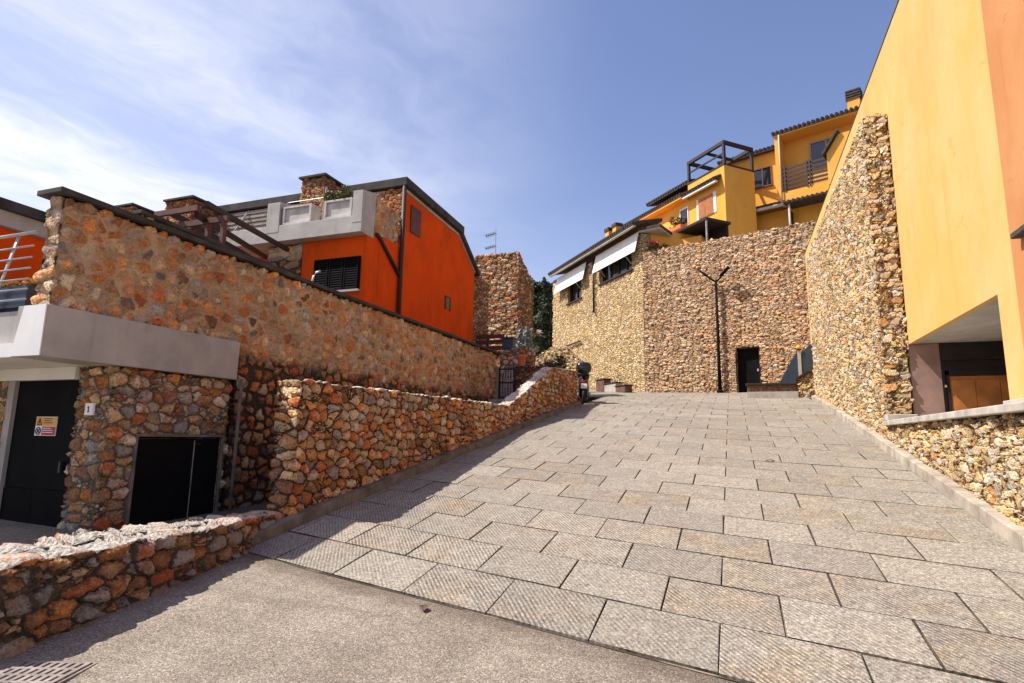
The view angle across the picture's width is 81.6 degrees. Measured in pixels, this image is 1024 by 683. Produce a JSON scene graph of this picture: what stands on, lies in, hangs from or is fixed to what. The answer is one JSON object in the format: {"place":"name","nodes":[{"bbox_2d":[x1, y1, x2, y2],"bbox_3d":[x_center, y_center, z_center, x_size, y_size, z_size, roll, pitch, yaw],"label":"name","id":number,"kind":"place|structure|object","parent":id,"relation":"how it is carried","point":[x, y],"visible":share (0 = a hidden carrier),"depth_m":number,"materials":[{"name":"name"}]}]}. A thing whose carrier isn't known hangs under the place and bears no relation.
{"place":"outdoors","nodes":[
{"label":"outdoors","id":0,"kind":"place"},
{"bbox_2d":[115,172,479,341],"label":"orange house","id":1,"kind":"structure","parent":0,"point":[400,246],"depth_m":20.56,"materials":[{"name":"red paint"}]},
{"bbox_2d":[282,203,320,224],"bbox_3d":[-6.917,-4.099,19.483,1.140,0.620,0.460,-2,-10,20],"label":"flower box","id":2,"kind":"object","parent":1,"relation":"on","point":[301,213],"visible":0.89,"depth_m":19.32,"materials":[{"name":"white concrete"}]},
{"bbox_2d":[313,256,360,292],"bbox_3d":[-5.543,-2.077,18.631,1.820,1.140,0.150,-2,-10,20],"label":"window","id":3,"kind":"structure","parent":1,"relation":"in","point":[342,274],"depth_m":18.57,"materials":[{"name":"black wood"}]},
{"bbox_2d":[322,184,357,219],"bbox_3d":[-5.476,-4.417,18.957,1.395,1.125,0.574,-2,-10,20],"label":"flower box","id":4,"kind":"object","parent":1,"relation":"on","point":[341,205],"visible":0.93,"depth_m":18.82,"materials":[{"name":"white concrete"}]},
{"bbox_2d":[444,295,450,310],"bbox_3d":[-2.550,-1.512,23.575,0.050,0.550,0.470,-2,-10,20],"label":"small window","id":5,"kind":"structure","parent":1,"relation":"in","point":[447,305],"depth_m":23.55,"materials":[{"name":"brown glass"}]},
{"bbox_2d":[0,502,738,682],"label":"asphalt road","id":6,"kind":"structure","parent":0,"point":[249,618],"depth_m":4.66,"materials":[{"name":"grey asphalt"}]},
{"bbox_2d":[0,660,97,682],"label":"drain cover","id":7,"kind":"object","parent":6,"relation":"on","point":[26,671],"visible":1,"depth_m":3.97,"materials":[{"name":"metal"}]},
{"bbox_2d":[0,510,285,659],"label":"wall","id":8,"kind":"structure","parent":6,"relation":"on","point":[57,583],"depth_m":5.16,"materials":[{"name":"brown stone"}]},
{"bbox_2d":[57,365,232,531],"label":"stone pier","id":9,"kind":"structure","parent":6,"relation":"on","point":[146,446],"depth_m":8.84,"materials":[{"name":"brown stone"}]},
{"bbox_2d":[84,403,95,414],"bbox_3d":[-5.960,0.954,8.373,0.160,0.170,0.041,-2,-10,20],"label":"number tile","id":10,"kind":"object","parent":9,"relation":"attached to","point":[89,408],"visible":1,"depth_m":8.36,"materials":[{"name":"white ceramic"}]},
{"bbox_2d":[129,437,219,524],"bbox_3d":[-5.305,2.229,9.351,0.120,1.430,1.540,-2,-10,20],"label":"hatch door","id":11,"kind":"structure","parent":9,"relation":"in","point":[175,477],"depth_m":9.29,"materials":[{"name":"black metal"}]},
{"bbox_2d":[11,186,499,510],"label":"terrace wall","id":12,"kind":"structure","parent":6,"relation":"on","point":[119,287],"depth_m":10.30,"materials":[{"name":"stone"}]},
{"bbox_2d":[228,379,243,511],"bbox_3d":[-4.798,1.873,10.291,0.055,2.450,0.055,-8,-13,42],"label":"drain pipe","id":13,"kind":"object","parent":12,"relation":"attached to","point":[235,446],"visible":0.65,"depth_m":10.28,"materials":[{"name":"metal"}]},
{"bbox_2d":[251,401,580,546],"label":"kerb","id":14,"kind":"structure","parent":6,"relation":"on","point":[298,518],"depth_m":10.33,"materials":[{"name":"stone"}]},
{"bbox_2d":[419,604,427,610],"bbox_3d":[-0.812,2.445,5.462,0.098,0.032,0.157,-2,-10,20],"label":"fallen leaf","id":15,"kind":"object","parent":6,"relation":"on","point":[423,607],"visible":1,"depth_m":5.44,"materials":[{"name":"brown plant"}]},
{"bbox_2d":[488,399,503,403],"bbox_3d":[0.694,3.944,22.489,1.820,3.260,4.100,-2,-10,20],"label":"landing","id":16,"kind":"object","parent":6,"relation":"on","point":[496,401],"visible":0.07,"depth_m":21.05,"materials":[{"name":"grey stone"}]},
{"bbox_2d":[498,348,535,398],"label":"gate pier","id":17,"kind":"structure","parent":16,"relation":"on","point":[508,359],"depth_m":23.67,"materials":[{"name":"brown stone"}]},
{"bbox_2d":[512,365,547,392],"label":"step wall","id":18,"kind":"structure","parent":16,"relation":"on","point":[524,374],"depth_m":22.48,"materials":[{"name":"brown stone"}]},
{"bbox_2d":[516,354,526,365],"bbox_3d":[0.372,0.732,22.774,0.438,0.420,0.438,-2,-10,20],"label":"plant pot","id":19,"kind":"object","parent":18,"relation":"on","point":[521,359],"visible":1,"depth_m":22.63,"materials":[{"name":"ceramic"}]},
{"bbox_2d":[805,0,1023,415],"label":"yellow building","id":20,"kind":"structure","parent":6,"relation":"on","point":[944,89],"depth_m":9.86,"materials":[{"name":"paint"}]},
{"bbox_2d":[940,359,1009,411],"bbox_3d":[9.800,1.034,11.738,2.217,1.348,0.360,-2,-10,20],"label":"door","id":21,"kind":"structure","parent":20,"relation":"in","point":[967,384],"depth_m":11.84,"materials":[{"name":"wood"}]},
{"bbox_2d":[811,395,1023,552],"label":"kerb","id":22,"kind":"structure","parent":6,"relation":"on","point":[1003,526],"depth_m":8.64,"materials":[{"name":"stone"}]},
{"bbox_2d":[883,401,1023,525],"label":"parapet wall","id":23,"kind":"structure","parent":6,"relation":"on","point":[977,452],"depth_m":7.69,"materials":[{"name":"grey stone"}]},
{"bbox_2d":[0,0,897,325],"label":"sky","id":24,"kind":"structure","parent":0,"point":[546,125],"materials":[{"name":"blue"}]},
{"bbox_2d":[495,367,498,398],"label":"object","id":25,"kind":"structure","parent":0,"point":[497,380],"depth_m":25.27,"materials":[{"name":"brown stone"}]},
{"bbox_2d":[0,197,92,526],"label":"red house","id":26,"kind":"structure","parent":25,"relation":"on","point":[33,476],"depth_m":8.84,"materials":[{"name":"orange paint"}]},
{"bbox_2d":[0,279,37,312],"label":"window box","id":27,"kind":"object","parent":26,"relation":"on","point":[13,306],"visible":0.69,"depth_m":8.17,"materials":[{"name":"grey metal"}]},
{"bbox_2d":[0,380,79,526],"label":"door","id":28,"kind":"structure","parent":26,"relation":"in","point":[34,488],"depth_m":8.79,"materials":[{"name":"black metal"}]},
{"bbox_2d":[34,417,57,435],"bbox_3d":[-6.934,1.259,8.822,0.460,0.280,0.027,-2,-10,20],"label":"warning sign","id":29,"kind":"object","parent":26,"relation":"attached to","point":[45,426],"visible":1,"depth_m":8.81,"materials":[{"name":"plastic"}]},
{"bbox_2d":[129,209,305,278],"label":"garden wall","id":30,"kind":"structure","parent":25,"relation":"on","point":[148,215],"depth_m":12.25,"materials":[{"name":"stone"}]},
{"bbox_2d":[154,201,289,258],"bbox_3d":[-7.567,-1.889,16.206,1.623,3.284,7.067,2,-9,-6],"label":"pergola","id":31,"kind":"object","parent":25,"relation":"on","point":[224,218],"visible":0.61,"depth_m":13.83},
{"bbox_2d":[311,270,320,281],"bbox_3d":[-5.644,-1.099,16.908,0.293,1.914,0.070,-2,-10,20],"label":"hoop rail","id":32,"kind":"object","parent":25,"relation":"on","point":[313,276],"visible":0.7,"depth_m":17.03,"materials":[{"name":"metal"}]},
{"bbox_2d":[472,277,488,345],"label":"buttress","id":33,"kind":"structure","parent":25,"relation":"on","point":[480,310],"depth_m":27.29,"materials":[{"name":"brown stone"}]},
{"bbox_2d":[475,334,504,355],"bbox_3d":[-1.210,0.450,26.402,1.850,1.550,0.120,-2,-10,20],"label":"board fence","id":34,"kind":"object","parent":25,"relation":"on","point":[487,342],"visible":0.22,"depth_m":26.30,"materials":[{"name":"brown wood"}]},
{"bbox_2d":[475,251,533,366],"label":"stone tower","id":35,"kind":"structure","parent":25,"relation":"on","point":[507,277],"depth_m":29.89,"materials":[{"name":"brown stone"}]},
{"bbox_2d":[484,229,496,254],"bbox_3d":[-1.159,-4.698,31.501,0.709,2.550,0.753,-2,-10,20],"label":"aerial","id":36,"kind":"object","parent":35,"relation":"on","point":[486,235],"visible":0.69,"depth_m":31.49,"materials":[{"name":"metal"}]},
{"bbox_2d":[515,326,533,348],"bbox_3d":[0.525,0.251,28.438,1.098,2.065,1.116,-2,-10,20],"label":"shrub","id":37,"kind":"object","parent":25,"relation":"on","point":[524,339],"visible":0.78,"depth_m":28.33,"materials":[{"name":"grey plant"}]},
{"bbox_2d":[498,367,515,398],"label":"metal gate","id":38,"kind":"structure","parent":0,"point":[506,382],"depth_m":21.98,"materials":[{"name":"metal"}]},
{"bbox_2d":[501,337,516,349],"bbox_3d":[-0.121,0.091,24.117,0.520,0.480,0.420,-2,-10,20],"label":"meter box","id":39,"kind":"object","parent":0,"point":[508,343],"visible":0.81,"depth_m":23.97,"materials":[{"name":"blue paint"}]},
{"bbox_2d":[248,390,1023,682],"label":"ramp paving","id":40,"kind":"structure","parent":0,"point":[432,524],"depth_m":6.96,"materials":[{"name":"stone"}]},
{"bbox_2d":[267,367,577,516],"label":"ramp wall","id":41,"kind":"structure","parent":40,"relation":"on","point":[331,440],"depth_m":10.27,"materials":[{"name":"brown stone"}]},
{"bbox_2d":[535,346,583,398],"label":"sunlit wall","id":42,"kind":"structure","parent":40,"relation":"on","point":[573,359],"depth_m":34.63,"materials":[{"name":"beige stone"}]},
{"bbox_2d":[539,355,567,368],"bbox_3d":[2.085,1.772,30.740,1.868,2.158,1.826,-2,-10,20],"label":"shrub","id":43,"kind":"object","parent":42,"relation":"on","point":[560,360],"visible":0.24,"depth_m":30.54,"materials":[{"name":"green plant"}]},
{"bbox_2d":[576,362,593,403],"bbox_3d":[3.079,1.798,25.492,0.890,1.725,2.865,0,-9,6],"label":"motor scooter","id":44,"kind":"object","parent":40,"relation":"on","point":[583,369],"visible":0.94,"depth_m":24.46,"materials":[{"name":"plastic"}]},
{"bbox_2d":[595,378,611,391],"bbox_3d":[5.429,2.793,35.235,0.530,1.120,1.080,4,-10,-20],"label":"planter","id":45,"kind":"object","parent":40,"relation":"on","point":[600,385],"visible":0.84,"depth_m":35.03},
{"bbox_2d":[603,382,622,391],"bbox_3d":[5.811,2.831,34.023,0.530,0.920,1.380,4,-10,-20],"label":"planter","id":46,"kind":"object","parent":40,"relation":"on","point":[609,387],"visible":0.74,"depth_m":33.87,"materials":[{"name":"grey stone"}]},
{"bbox_2d":[614,384,632,392],"bbox_3d":[6.186,2.813,32.844,0.530,0.790,1.130,4,-10,-20],"label":"planter","id":47,"kind":"object","parent":40,"relation":"on","point":[625,388],"visible":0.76,"depth_m":32.44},
{"bbox_2d":[552,220,815,404],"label":"stone building","id":48,"kind":"structure","parent":40,"relation":"on","point":[644,320],"depth_m":30.91,"materials":[{"name":"beige stone"}]},
{"bbox_2d":[566,280,581,305],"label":"window","id":49,"kind":"structure","parent":48,"relation":"in","point":[575,292],"depth_m":41.48,"materials":[{"name":"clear glass"}]},
{"bbox_2d":[598,254,632,285],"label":"window","id":50,"kind":"structure","parent":48,"relation":"in","point":[622,266],"depth_m":36.03,"materials":[{"name":"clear glass"}]},
{"bbox_2d":[548,218,705,296],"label":"awning house","id":51,"kind":"structure","parent":48,"relation":"on","point":[618,241],"depth_m":35.65,"materials":[{"name":"white fabric"}]},
{"bbox_2d":[648,240,669,249],"bbox_3d":[8.147,-5.343,32.958,1.298,0.681,0.594,-2,-10,20],"label":"geranium","id":52,"kind":"object","parent":48,"relation":"on","point":[664,245],"visible":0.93,"depth_m":32.94,"materials":[{"name":"green plant"}]},
{"bbox_2d":[623,140,756,236],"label":"terrace house","id":53,"kind":"structure","parent":48,"relation":"on","point":[725,190],"depth_m":34.23,"materials":[{"name":"yellow paint"}]},
{"bbox_2d":[667,216,684,231],"bbox_3d":[10.037,-7.245,36.711,0.533,1.218,1.574,5,-10,-24],"label":"flower box","id":54,"kind":"object","parent":53,"relation":"attached to","point":[677,225],"depth_m":36.37,"materials":[{"name":"orange plant"}]},
{"bbox_2d":[680,206,688,223],"bbox_3d":[10.544,-7.668,36.315,0.060,1.060,0.770,5,-10,-23],"label":"window","id":55,"kind":"structure","parent":53,"relation":"in","point":[684,212],"depth_m":36.24,"materials":[{"name":"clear glass"}]},
{"bbox_2d":[696,191,716,220],"bbox_3d":[11.304,-7.896,34.550,0.095,1.250,1.620,5,-10,-23],"label":"window","id":56,"kind":"structure","parent":53,"relation":"in","point":[707,205],"depth_m":34.42,"materials":[{"name":"white paint"}]},
{"bbox_2d":[675,217,730,240],"bbox_3d":[10.647,-5.527,33.769,1.750,1.900,3.200,5,-10,-23],"label":"terrace canopy","id":57,"kind":"object","parent":48,"relation":"on","point":[707,228],"visible":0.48,"depth_m":33.24,"materials":[{"name":"grey concrete"}]},
{"bbox_2d":[735,346,759,391],"bbox_3d":[11.694,1.590,29.135,1.350,2.800,0.310,-6,-11,36],"label":"door","id":58,"kind":"structure","parent":48,"relation":"in","point":[747,359],"depth_m":29.16,"materials":[{"name":"black metal"}]},
{"bbox_2d":[717,145,793,230],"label":"link house","id":59,"kind":"structure","parent":48,"relation":"on","point":[771,212],"depth_m":35.19,"materials":[{"name":"yellow paint"}]},
{"bbox_2d":[754,165,772,189],"bbox_3d":[14.953,-9.797,35.483,1.200,1.260,0.120,-7,-12,41],"label":"window","id":60,"kind":"structure","parent":59,"relation":"in","point":[762,177],"depth_m":35.45,"materials":[{"name":"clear glass"}]},
{"bbox_2d":[699,266,729,392],"bbox_3d":[10.286,-0.548,29.703,1.525,6.356,0.593,-6,-11,36],"label":"street lamp","id":61,"kind":"object","parent":40,"relation":"on","point":[723,272],"visible":0.94,"depth_m":29.72,"materials":[{"name":"black metal"}]},
{"bbox_2d":[746,383,798,397],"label":"planter wall","id":62,"kind":"structure","parent":40,"relation":"on","point":[771,390],"depth_m":24.53,"materials":[{"name":"grey stone"}]},
{"bbox_2d":[794,370,814,399],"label":"corner pier","id":63,"kind":"structure","parent":40,"relation":"on","point":[805,384],"depth_m":24.16,"materials":[{"name":"beige stone"}]},
{"bbox_2d":[805,112,917,439],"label":"rubble buttress","id":64,"kind":"structure","parent":40,"relation":"on","point":[860,339],"depth_m":13.87,"materials":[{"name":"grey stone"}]},
{"bbox_2d":[781,344,813,382],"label":"blue gate","id":65,"kind":"structure","parent":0,"point":[803,363],"depth_m":26.02,"materials":[{"name":"metal"}]},
{"bbox_2d":[771,87,862,223],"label":"building","id":66,"kind":"structure","parent":0,"point":[807,155],"depth_m":33.11,"materials":[{"name":"yellow paint"}]},
{"bbox_2d":[809,137,830,168],"bbox_3d":[17.555,-10.577,33.101,1.710,1.580,0.100,-7,-12,41],"label":"window","id":67,"kind":"structure","parent":66,"relation":"in","point":[816,148],"depth_m":33.41,"materials":[{"name":"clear glass"}]},
{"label":"hillside","id":68,"kind":"structure","parent":0,"visible":0},
{"bbox_2d":[532,316,545,346],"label":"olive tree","id":69,"kind":"object","parent":68,"relation":"on","point":[537,322],"visible":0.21,"depth_m":54.44,"materials":[{"name":"green plant"}]},
{"bbox_2d":[533,332,545,356],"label":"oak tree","id":70,"kind":"object","parent":68,"relation":"on","point":[539,349],"visible":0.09,"depth_m":48.54,"materials":[{"name":"green plant"}]},
{"bbox_2d":[533,283,552,346],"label":"pine tree","id":71,"kind":"object","parent":68,"relation":"on","point":[538,311],"visible":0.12,"depth_m":60.89,"materials":[{"name":"green plant"}]},
{"bbox_2d":[533,281,552,330],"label":"pine tree","id":72,"kind":"object","parent":68,"relation":"on","point":[538,290],"visible":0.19,"depth_m":65.69,"materials":[{"name":"green plant"}]},
{"bbox_2d":[538,277,552,349],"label":"cypress tree","id":73,"kind":"object","parent":68,"relation":"on","point":[546,312],"visible":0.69,"depth_m":54.55,"materials":[{"name":"green plant"}]}
]}

